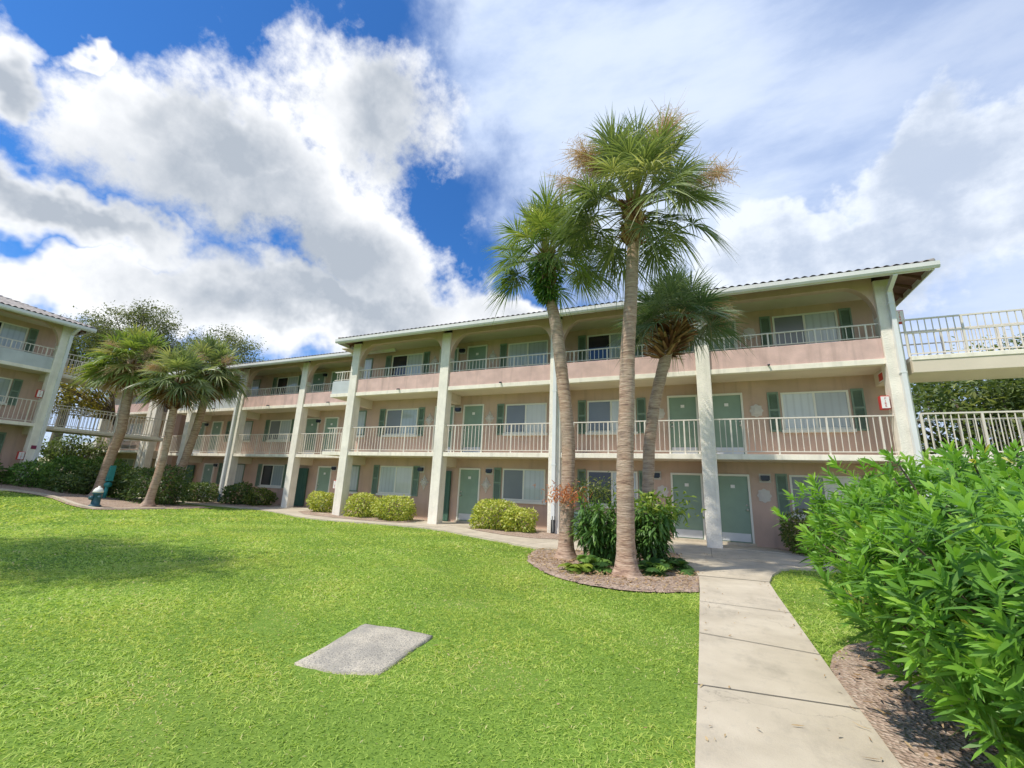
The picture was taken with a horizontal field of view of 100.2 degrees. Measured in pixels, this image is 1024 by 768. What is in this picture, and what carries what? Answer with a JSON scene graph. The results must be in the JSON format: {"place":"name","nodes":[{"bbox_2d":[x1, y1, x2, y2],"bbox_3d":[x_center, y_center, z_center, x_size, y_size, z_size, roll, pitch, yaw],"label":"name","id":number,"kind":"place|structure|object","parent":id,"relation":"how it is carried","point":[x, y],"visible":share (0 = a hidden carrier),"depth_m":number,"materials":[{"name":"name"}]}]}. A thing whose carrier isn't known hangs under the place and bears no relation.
{"place":"outdoors","nodes":[
{"label":"outdoors","id":0,"kind":"place"},
{"bbox_2d":[0,490,963,767],"bbox_3d":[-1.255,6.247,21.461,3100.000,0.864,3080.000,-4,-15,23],"label":"ground","id":1,"kind":"structure","parent":0,"point":[170,707],"depth_m":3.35,"materials":[{"name":"plant"}]},
{"bbox_2d":[0,295,96,480],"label":"apartment building","id":2,"kind":"structure","parent":1,"relation":"on","point":[35,344],"depth_m":20.75,"materials":[{"name":"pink paint"}]},
{"bbox_2d":[0,377,12,404],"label":"window","id":3,"kind":"structure","parent":2,"relation":"in","point":[5,383],"depth_m":20.43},
{"bbox_2d":[0,321,28,351],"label":"window","id":4,"kind":"structure","parent":2,"relation":"in","point":[7,330],"depth_m":20.78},
{"bbox_2d":[15,451,24,459],"bbox_3d":[-22.915,3.337,19.959,0.185,0.374,0.204,-4,-15,23],"label":"extinguisher cabinet","id":5,"kind":"object","parent":2,"relation":"attached to","point":[20,455],"visible":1,"depth_m":19.90,"materials":[{"name":"metal"}]},
{"bbox_2d":[35,390,43,397],"bbox_3d":[-22.797,0.471,20.651,0.185,0.374,0.204,-4,-15,23],"label":"extinguisher cabinet","id":6,"kind":"object","parent":2,"relation":"attached to","point":[38,393],"visible":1,"depth_m":20.60,"materials":[{"name":"red paint"}]},
{"bbox_2d":[38,427,124,473],"bbox_3d":[-31.414,5.202,30.167,6.684,4.512,5.667,-4,-15,23],"label":"bush","id":7,"kind":"object","parent":1,"relation":"on","point":[70,448],"visible":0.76,"depth_m":29.76,"materials":[{"name":"green plant"}]},
{"bbox_2d":[0,488,164,509],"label":"bed kerb","id":8,"kind":"structure","parent":1,"relation":"on","point":[60,498],"depth_m":17.66,"materials":[{"name":"concrete"}]},
{"bbox_2d":[45,312,124,457],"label":"tree","id":9,"kind":"object","parent":1,"relation":"on","point":[72,350],"visible":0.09,"depth_m":40.87,"materials":[{"name":"green plant"}]},
{"bbox_2d":[51,361,121,432],"bbox_3d":[-28.252,2.840,27.137,4.852,8.653,7.824,10,-16,-29],"label":"tree","id":10,"kind":"object","parent":1,"relation":"on","point":[92,402],"visible":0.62,"depth_m":27.32,"materials":[{"name":"green plant"}]},
{"bbox_2d":[0,481,210,508],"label":"mulch bed","id":11,"kind":"object","parent":1,"relation":"on","point":[106,502],"visible":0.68,"depth_m":18.59,"materials":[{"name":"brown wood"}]},
{"bbox_2d":[0,459,11,481],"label":"bush","id":12,"kind":"object","parent":11,"relation":"on","point":[2,468],"visible":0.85,"depth_m":18.68,"materials":[{"name":"green plant"}]},
{"bbox_2d":[0,458,60,487],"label":"shrub","id":13,"kind":"object","parent":11,"relation":"on","point":[49,470],"visible":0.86,"depth_m":19.13,"materials":[{"name":"green plant"}]},
{"bbox_2d":[36,452,92,487],"bbox_3d":[-22.503,4.475,21.494,2.501,2.199,2.240,-4,-15,23],"label":"shrub","id":14,"kind":"object","parent":11,"relation":"on","point":[67,468],"visible":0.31,"depth_m":21.39,"materials":[{"name":"green plant"}]},
{"bbox_2d":[39,472,89,494],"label":"shrub","id":15,"kind":"object","parent":11,"relation":"on","point":[76,483],"visible":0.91,"depth_m":19.47,"materials":[{"name":"green plant"}]},
{"bbox_2d":[68,464,123,495],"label":"shrub","id":16,"kind":"object","parent":11,"relation":"on","point":[91,469],"visible":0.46,"depth_m":21.23,"materials":[{"name":"green plant"}]},
{"bbox_2d":[88,486,103,506],"bbox_3d":[-16.864,4.558,17.391,0.414,0.810,0.414,7,-14,-20],"label":"fire hydrant","id":17,"kind":"object","parent":11,"relation":"on","point":[97,493],"visible":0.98,"depth_m":17.29,"materials":[{"name":"metal"}]},
{"bbox_2d":[78,454,134,497],"bbox_3d":[-22.027,5.008,23.161,3.084,2.548,2.670,-4,-15,23],"label":"shrub","id":18,"kind":"object","parent":11,"relation":"on","point":[120,464],"visible":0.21,"depth_m":23.13,"materials":[{"name":"green plant"}]},
{"bbox_2d":[102,465,116,497],"bbox_3d":[-19.155,4.597,20.166,0.800,1.500,0.360,-4,-15,23],"label":"backflow valve","id":19,"kind":"object","parent":11,"relation":"on","point":[110,476],"visible":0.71,"depth_m":20.01,"materials":[{"name":"teal paint"}]},
{"bbox_2d":[65,322,172,496],"bbox_3d":[-18.992,1.056,20.771,4.130,8.560,4.205,9,-15,-27],"label":"palm tree","id":20,"kind":"object","parent":11,"relation":"on","point":[103,371],"visible":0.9,"depth_m":20.44,"materials":[{"name":"green plant"}]},
{"bbox_2d":[116,463,193,504],"bbox_3d":[-17.317,4.856,20.760,4.316,2.094,2.265,-4,-15,23],"label":"hedge","id":21,"kind":"object","parent":11,"relation":"on","point":[136,490],"visible":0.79,"depth_m":20.22,"materials":[{"name":"green plant"}]},
{"bbox_2d":[123,342,222,505],"bbox_3d":[-15.821,1.696,19.888,3.546,7.656,3.817,-4,-15,23],"label":"palm tree","id":22,"kind":"object","parent":11,"relation":"on","point":[178,392],"visible":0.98,"depth_m":19.76,"materials":[{"name":"green plant"}]},
{"bbox_2d":[169,331,250,502],"bbox_3d":[-16.075,1.583,22.077,4.133,8.982,4.195,2,-14,2],"label":"palm tree","id":23,"kind":"object","parent":11,"relation":"on","point":[225,384],"visible":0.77,"depth_m":22.14,"materials":[{"name":"green plant"}]},
{"bbox_2d":[46,404,166,446],"bbox_3d":[-22.527,3.869,23.328,1.600,4.610,5.342,-4,-15,23],"label":"footbridge","id":24,"kind":"object","parent":1,"relation":"on","point":[89,432],"visible":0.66,"depth_m":23.15,"materials":[{"name":"beige paint"}]},
{"bbox_2d":[61,353,174,432],"bbox_3d":[-22.403,0.873,24.051,1.600,3.720,5.342,-4,-15,23],"label":"footbridge","id":25,"kind":"object","parent":24,"relation":"on","point":[66,378],"visible":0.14,"depth_m":22.90,"materials":[{"name":"beige paint"}]},
{"bbox_2d":[69,294,187,391],"bbox_3d":[-36.237,0.717,40.105,11.574,18.158,10.639,-4,-15,23],"label":"tree","id":26,"kind":"object","parent":1,"relation":"on","point":[144,315],"visible":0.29,"depth_m":39.95,"materials":[{"name":"green plant"}]},
{"bbox_2d":[81,372,186,495],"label":"apartment building","id":27,"kind":"structure","parent":1,"relation":"on","point":[145,454],"depth_m":29.78,"materials":[{"name":"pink paint"}]},
{"bbox_2d":[121,458,134,469],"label":"window","id":28,"kind":"structure","parent":27,"relation":"in","point":[130,462],"depth_m":31.08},
{"bbox_2d":[124,423,142,440],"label":"window","id":29,"kind":"structure","parent":27,"relation":"in","point":[138,423],"depth_m":31.76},
{"bbox_2d":[157,324,268,365],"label":"tree","id":30,"kind":"object","parent":1,"relation":"on","point":[237,344],"visible":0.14,"depth_m":42.60,"materials":[{"name":"green plant"}]},
{"bbox_2d":[294,624,432,675],"bbox_3d":[-1.345,2.482,4.008,0.844,0.150,1.149,-1,-14,16],"label":"concrete cover","id":31,"kind":"object","parent":1,"relation":"on","point":[365,649],"visible":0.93,"depth_m":3.81,"materials":[{"name":"concrete"}]},
{"bbox_2d":[119,497,846,582],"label":"facade walk","id":32,"kind":"structure","parent":1,"relation":"on","point":[766,568],"depth_m":11.15,"materials":[{"name":"concrete"}]},
{"bbox_2d":[188,501,280,506],"bbox_3d":[-14.773,6.441,23.101,5.500,0.039,2.250,-4,-15,23],"label":"mulch bed","id":33,"kind":"object","parent":32,"relation":"on","point":[240,504],"visible":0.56,"depth_m":22.22,"materials":[{"name":"soil"}]},
{"bbox_2d":[179,481,218,501],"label":"bush","id":34,"kind":"object","parent":33,"relation":"on","point":[213,493],"visible":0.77,"depth_m":23.33,"materials":[{"name":"green plant"}]},
{"bbox_2d":[218,481,253,504],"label":"bush","id":35,"kind":"object","parent":33,"relation":"on","point":[232,495],"visible":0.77,"depth_m":22.47,"materials":[{"name":"green plant"}]},
{"bbox_2d":[241,487,278,505],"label":"bush","id":36,"kind":"object","parent":33,"relation":"on","point":[263,498],"visible":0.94,"depth_m":22.19,"materials":[{"name":"green plant"}]},
{"bbox_2d":[298,510,426,522],"bbox_3d":[-6.811,5.550,18.044,7.000,0.039,2.090,-4,-15,23],"label":"mulch bed","id":37,"kind":"object","parent":32,"relation":"on","point":[311,512],"visible":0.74,"depth_m":17.38,"materials":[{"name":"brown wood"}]},
{"bbox_2d":[306,490,333,511],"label":"bush","id":38,"kind":"object","parent":37,"relation":"on","point":[318,500],"visible":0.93,"depth_m":19.39,"materials":[{"name":"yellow plant"}]},
{"bbox_2d":[342,492,378,517],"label":"bush","id":39,"kind":"object","parent":37,"relation":"on","point":[352,500],"visible":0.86,"depth_m":17.74,"materials":[{"name":"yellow plant"}]},
{"bbox_2d":[369,494,416,520],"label":"bush","id":40,"kind":"object","parent":37,"relation":"on","point":[394,512],"visible":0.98,"depth_m":16.74,"materials":[{"name":"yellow plant"}]},
{"bbox_2d":[469,527,579,539],"bbox_3d":[1.509,4.925,14.029,6.600,0.039,2.890,-4,-15,23],"label":"mulch bed","id":41,"kind":"object","parent":32,"relation":"on","point":[540,533],"visible":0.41,"depth_m":13.88,"materials":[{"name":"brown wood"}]},
{"bbox_2d":[467,497,520,530],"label":"bush","id":42,"kind":"object","parent":41,"relation":"on","point":[490,520],"visible":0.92,"depth_m":14.88,"materials":[{"name":"green plant"}]},
{"bbox_2d":[498,506,538,532],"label":"bush","id":43,"kind":"object","parent":41,"relation":"on","point":[530,524],"visible":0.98,"depth_m":14.36,"materials":[{"name":"green plant"}]},
{"bbox_2d":[574,511,584,533],"bbox_3d":[2.277,4.774,14.744,0.700,0.720,0.640,-4,-15,23],"label":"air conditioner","id":44,"kind":"object","parent":41,"relation":"on","point":[576,513],"visible":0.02,"depth_m":14.53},
{"bbox_2d":[444,526,861,708],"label":"walk joints","id":45,"kind":"object","parent":32,"relation":"on","point":[765,644],"visible":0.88,"depth_m":3.38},
{"bbox_2d":[772,548,841,559],"bbox_3d":[10.160,4.479,10.693,6.350,0.037,2.140,-4,-15,23],"label":"mulch bed","id":46,"kind":"object","parent":32,"relation":"on","point":[796,552],"visible":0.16,"depth_m":12.29,"materials":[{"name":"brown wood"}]},
{"bbox_2d":[778,508,845,557],"bbox_3d":[8.356,4.079,11.675,1.935,1.335,1.432,-4,-15,23],"label":"bush","id":47,"kind":"object","parent":46,"relation":"on","point":[791,542],"visible":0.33,"depth_m":11.82,"materials":[{"name":"green plant"}]},
{"bbox_2d":[168,258,940,554],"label":"apartment building","id":48,"kind":"structure","parent":1,"relation":"on","point":[448,424],"depth_m":15.63,"materials":[{"name":"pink paint"}]},
{"bbox_2d":[192,422,206,452],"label":"door","id":49,"kind":"structure","parent":48,"relation":"in","point":[203,428],"depth_m":27.66,"materials":[{"name":"green paint"}]},
{"bbox_2d":[197,463,214,498],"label":"door","id":50,"kind":"structure","parent":48,"relation":"in","point":[208,469],"depth_m":26.56,"materials":[{"name":"green paint"}]},
{"bbox_2d":[207,421,223,452],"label":"door","id":51,"kind":"structure","parent":48,"relation":"in","point":[217,426],"depth_m":27.12,"materials":[{"name":"green paint"}]},
{"bbox_2d":[234,464,245,483],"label":"door","id":52,"kind":"structure","parent":48,"relation":"in","point":[239,475],"depth_m":25.43,"materials":[{"name":"green paint"}]},
{"bbox_2d":[243,421,252,441],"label":"window","id":53,"kind":"structure","parent":48,"relation":"in","point":[248,424],"depth_m":26.03,"materials":[{"name":"glass"}]},
{"bbox_2d":[251,379,260,396],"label":"window","id":54,"kind":"structure","parent":48,"relation":"in","point":[256,383],"depth_m":26.66,"materials":[{"name":"glass"}]},
{"bbox_2d":[258,464,284,488],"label":"window","id":55,"kind":"structure","parent":48,"relation":"in","point":[272,475],"depth_m":24.30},
{"bbox_2d":[265,420,291,441],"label":"window","id":56,"kind":"structure","parent":48,"relation":"in","point":[283,427],"depth_m":24.92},
{"bbox_2d":[275,376,298,394],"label":"window","id":57,"kind":"structure","parent":48,"relation":"in","point":[283,381],"depth_m":25.57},
{"bbox_2d":[301,418,319,453],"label":"door","id":58,"kind":"structure","parent":48,"relation":"in","point":[311,425],"depth_m":23.84,"materials":[{"name":"green paint"}]},
{"bbox_2d":[311,372,326,392],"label":"door","id":59,"kind":"structure","parent":48,"relation":"in","point":[318,378],"depth_m":24.55,"materials":[{"name":"green paint"}]},
{"bbox_2d":[315,466,332,507],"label":"door","id":60,"kind":"structure","parent":48,"relation":"in","point":[324,474],"depth_m":22.71,"materials":[{"name":"green paint"}]},
{"bbox_2d":[321,417,339,453],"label":"door","id":61,"kind":"structure","parent":48,"relation":"in","point":[330,422],"depth_m":23.32,"materials":[{"name":"green paint"}]},
{"bbox_2d":[330,370,345,391],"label":"door","id":62,"kind":"structure","parent":48,"relation":"in","point":[334,375],"depth_m":24.09,"materials":[{"name":"green paint"}]},
{"bbox_2d":[349,465,360,493],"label":"window","id":63,"kind":"structure","parent":48,"relation":"in","point":[355,472],"depth_m":19.77,"materials":[{"name":"glass"}]},
{"bbox_2d":[356,410,366,437],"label":"window","id":64,"kind":"structure","parent":48,"relation":"in","point":[362,414],"depth_m":20.39,"materials":[{"name":"glass"}]},
{"bbox_2d":[363,358,372,378],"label":"window","id":65,"kind":"structure","parent":48,"relation":"in","point":[369,362],"depth_m":21.03,"materials":[{"name":"glass"}]},
{"bbox_2d":[376,466,412,496],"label":"window","id":66,"kind":"structure","parent":48,"relation":"in","point":[392,479],"depth_m":18.84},
{"bbox_2d":[382,408,418,436],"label":"window","id":67,"kind":"structure","parent":48,"relation":"in","point":[394,417],"depth_m":19.45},
{"bbox_2d":[391,353,423,376],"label":"window","id":68,"kind":"structure","parent":48,"relation":"in","point":[408,359],"depth_m":20.11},
{"bbox_2d":[432,405,454,451],"bbox_3d":[-2.959,1.952,18.443,0.980,2.065,0.137,-4,-15,23],"label":"door","id":69,"kind":"structure","parent":48,"relation":"in","point":[452,415],"depth_m":18.39,"materials":[{"name":"green paint"}]},
{"bbox_2d":[439,347,459,371],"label":"door","id":70,"kind":"structure","parent":48,"relation":"in","point":[457,349],"depth_m":19.06,"materials":[{"name":"green paint"}]},
{"bbox_2d":[454,468,480,523],"bbox_3d":[-1.763,4.484,17.231,1.060,2.165,0.170,-4,-15,23],"label":"door","id":71,"kind":"structure","parent":48,"relation":"in","point":[469,481],"depth_m":17.28,"materials":[{"name":"green paint"}]},
{"bbox_2d":[461,404,484,451],"bbox_3d":[-1.648,1.870,17.877,0.980,2.065,0.137,-4,-15,23],"label":"door","id":72,"kind":"structure","parent":48,"relation":"in","point":[473,413],"depth_m":17.92,"materials":[{"name":"green paint"}]},
{"bbox_2d":[466,344,487,370],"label":"door","id":73,"kind":"structure","parent":48,"relation":"in","point":[478,351],"depth_m":18.63,"materials":[{"name":"green paint"}]},
{"bbox_2d":[502,468,545,504],"bbox_3d":[0.432,3.919,16.445,1.890,1.290,0.140,-4,-15,23],"label":"window","id":74,"kind":"structure","parent":48,"relation":"in","point":[517,484],"depth_m":16.42,"materials":[{"name":"glass"}]},
{"bbox_2d":[502,403,547,435],"bbox_3d":[0.536,1.413,17.050,1.890,1.290,0.140,-4,-15,23],"label":"window","id":75,"kind":"structure","parent":48,"relation":"in","point":[529,412],"depth_m":17.04,"materials":[{"name":"glass"}]},
{"bbox_2d":[507,340,547,367],"bbox_3d":[0.654,-1.164,17.700,1.770,1.190,0.080,-4,-15,23],"label":"window","id":76,"kind":"structure","parent":48,"relation":"in","point":[534,347],"depth_m":17.69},
{"bbox_2d":[587,332,621,361],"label":"window","id":77,"kind":"structure","parent":48,"relation":"in","point":[601,340],"depth_m":16.47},
{"bbox_2d":[585,399,637,434],"bbox_3d":[3.634,1.219,15.713,1.890,1.290,0.140,-4,-15,23],"label":"window","id":78,"kind":"structure","parent":48,"relation":"in","point":[599,410],"depth_m":15.83,"materials":[{"name":"glass"}]},
{"bbox_2d":[586,470,637,508],"bbox_3d":[3.530,3.725,15.108,1.890,1.290,0.140,-4,-15,23],"label":"window","id":79,"kind":"structure","parent":48,"relation":"in","point":[591,474],"depth_m":15.23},
{"bbox_2d":[667,395,700,453],"bbox_3d":[5.859,1.399,14.637,0.980,2.065,0.137,-4,-15,23],"label":"door","id":80,"kind":"structure","parent":48,"relation":"in","point":[679,407],"depth_m":14.67,"materials":[{"name":"green paint"}]},
{"bbox_2d":[670,473,706,542],"bbox_3d":[5.745,4.012,13.991,1.060,2.165,0.170,-4,-15,23],"label":"door","id":81,"kind":"structure","parent":48,"relation":"in","point":[692,483],"depth_m":13.99,"materials":[{"name":"green paint"}]},
{"bbox_2d":[708,319,737,351],"bbox_3d":[7.211,-1.229,14.715,0.980,2.065,0.137,-4,-15,23],"label":"door","id":82,"kind":"structure","parent":48,"relation":"in","point":[735,345],"depth_m":14.74,"materials":[{"name":"green paint"}]},
{"bbox_2d":[712,393,746,453],"bbox_3d":[7.106,1.320,14.099,0.980,2.065,0.137,-4,-15,23],"label":"door","id":83,"kind":"structure","parent":48,"relation":"in","point":[725,405],"depth_m":14.11,"materials":[{"name":"green paint"}]},
{"bbox_2d":[718,474,756,546],"bbox_3d":[6.991,3.934,13.453,1.060,2.165,0.170,-4,-15,23],"label":"door","id":84,"kind":"structure","parent":48,"relation":"in","point":[737,524],"depth_m":13.46,"materials":[{"name":"green paint"}]},
{"bbox_2d":[772,310,840,346],"bbox_3d":[9.500,-1.719,13.883,1.770,1.190,0.080,-4,-15,23],"label":"window","id":85,"kind":"structure","parent":48,"relation":"in","point":[823,319],"depth_m":13.87,"materials":[{"name":"glass"}]},
{"bbox_2d":[780,390,856,432],"bbox_3d":[9.381,0.858,13.233,1.890,1.290,0.140,-4,-15,23],"label":"window","id":86,"kind":"structure","parent":48,"relation":"in","point":[811,403],"depth_m":13.23,"materials":[{"name":"glass"}]},
{"bbox_2d":[789,475,860,518],"bbox_3d":[9.278,3.364,12.628,1.890,1.290,0.140,-4,-15,23],"label":"window","id":87,"kind":"structure","parent":48,"relation":"in","point":[799,478],"depth_m":12.81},
{"bbox_2d":[877,371,883,382],"bbox_3d":[10.620,-0.201,12.323,0.028,0.260,0.360,-4,-15,23],"label":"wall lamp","id":88,"kind":"object","parent":48,"relation":"attached to","point":[880,375],"visible":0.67,"depth_m":12.34,"materials":[{"name":"red metal"}]},
{"bbox_2d":[878,396,890,409],"bbox_3d":[10.200,0.516,11.730,0.204,0.374,0.185,-4,-15,23],"label":"extinguisher cabinet","id":89,"kind":"object","parent":48,"relation":"attached to","point":[884,402],"visible":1,"depth_m":11.66,"materials":[{"name":"metal"}]},
{"bbox_2d":[897,310,904,323],"bbox_3d":[11.100,-1.914,12.296,0.204,0.374,0.185,-4,-15,23],"label":"extinguisher cabinet","id":90,"kind":"object","parent":48,"relation":"attached to","point":[900,314],"visible":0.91,"depth_m":12.21,"materials":[{"name":"red paint"}]},
{"bbox_2d":[900,308,1023,382],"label":"footbridge","id":91,"kind":"object","parent":48,"relation":"attached to","point":[1001,363],"visible":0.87,"depth_m":11.34,"materials":[{"name":"beige paint"}]},
{"bbox_2d":[527,549,698,592],"bbox_3d":[1.969,3.800,9.135,3.518,0.050,4.923,-1,-14,14],"label":"mulch bed","id":92,"kind":"object","parent":1,"relation":"on","point":[658,587],"visible":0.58,"depth_m":7.49,"materials":[{"name":"brown wood"}]},
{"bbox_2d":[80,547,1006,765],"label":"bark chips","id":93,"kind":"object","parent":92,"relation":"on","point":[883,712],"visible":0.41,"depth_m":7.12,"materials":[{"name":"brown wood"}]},
{"bbox_2d":[482,172,623,561],"bbox_3d":[0.879,-0.692,10.467,3.563,9.321,3.818,8,-15,-21],"label":"palm tree","id":94,"kind":"object","parent":92,"relation":"on","point":[539,223],"visible":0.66,"depth_m":10.47,"materials":[{"name":"green plant"}]},
{"bbox_2d":[523,251,568,311],"bbox_3d":[0.797,-2.540,10.896,1.066,1.446,1.214,6,-14,-16],"label":"fern","id":95,"kind":"object","parent":94,"relation":"attached to","point":[539,292],"visible":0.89,"depth_m":10.67,"materials":[{"name":"green plant"}]},
{"bbox_2d":[557,562,592,573],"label":"fern","id":96,"kind":"object","parent":92,"relation":"on","point":[571,567],"visible":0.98,"depth_m":7.81,"materials":[{"name":"green plant"}]},
{"bbox_2d":[532,471,638,565],"bbox_3d":[1.718,2.997,9.338,2.168,2.152,1.650,-10,-18,41],"label":"shrub","id":97,"kind":"object","parent":92,"relation":"on","point":[596,535],"visible":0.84,"depth_m":8.92,"materials":[{"name":"green plant"}]},
{"bbox_2d":[577,554,611,574],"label":"fern","id":98,"kind":"object","parent":92,"relation":"on","point":[599,564],"visible":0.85,"depth_m":8.08,"materials":[{"name":"green plant"}]},
{"bbox_2d":[539,94,746,577],"bbox_3d":[2.652,-1.349,8.927,4.498,10.019,4.341,-4,-15,23],"label":"palm tree","id":99,"kind":"object","parent":92,"relation":"on","point":[622,157],"visible":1,"depth_m":8.97,"materials":[{"name":"green plant"}]},
{"bbox_2d":[638,557,670,576],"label":"fern","id":100,"kind":"object","parent":92,"relation":"on","point":[655,564],"visible":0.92,"depth_m":7.97,"materials":[{"name":"green plant"}]},
{"bbox_2d":[605,487,706,564],"bbox_3d":[3.009,3.077,8.954,2.001,1.835,1.625,-4,-15,23],"label":"shrub","id":101,"kind":"object","parent":92,"relation":"on","point":[654,535],"visible":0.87,"depth_m":8.79,"materials":[{"name":"green plant"}]},
{"bbox_2d":[662,555,695,575],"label":"fern","id":102,"kind":"object","parent":92,"relation":"on","point":[684,566],"visible":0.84,"depth_m":8.38,"materials":[{"name":"green plant"}]},
{"bbox_2d":[606,262,754,513],"bbox_3d":[4.380,0.425,11.248,3.737,7.798,3.651,-4,-15,23],"label":"palm tree","id":103,"kind":"object","parent":92,"relation":"on","point":[673,332],"visible":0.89,"depth_m":11.29,"materials":[{"name":"green plant"}]},
{"bbox_2d":[830,641,1010,767],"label":"mulch bed","id":104,"kind":"object","parent":1,"relation":"on","point":[894,732],"visible":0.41,"depth_m":3.05,"materials":[{"name":"brown wood"}]},
{"bbox_2d":[771,435,1023,767],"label":"oleander","id":105,"kind":"object","parent":104,"relation":"on","point":[933,592],"visible":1,"depth_m":2.41,"materials":[{"name":"green plant"}]},
{"bbox_2d":[910,378,1023,480],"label":"tree","id":106,"kind":"object","parent":1,"relation":"on","point":[985,394],"visible":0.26,"depth_m":19.73,"materials":[{"name":"green plant"}]},
{"bbox_2d":[911,329,1023,440],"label":"tree","id":107,"kind":"object","parent":1,"relation":"on","point":[1009,341],"visible":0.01,"depth_m":24.55,"materials":[{"name":"green plant"}]},
{"bbox_2d":[916,410,1023,468],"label":"footbridge","id":108,"kind":"object","parent":1,"relation":"on","point":[984,427],"visible":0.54,"depth_m":11.07,"materials":[{"name":"beige paint"}]},
{"bbox_2d":[0,0,1023,494],"label":"sky","id":109,"kind":"structure","parent":0,"point":[300,176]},
{"bbox_2d":[695,576,902,767],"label":"front path","id":110,"kind":"structure","parent":0,"point":[776,738],"depth_m":3.26,"materials":[{"name":"concrete"}]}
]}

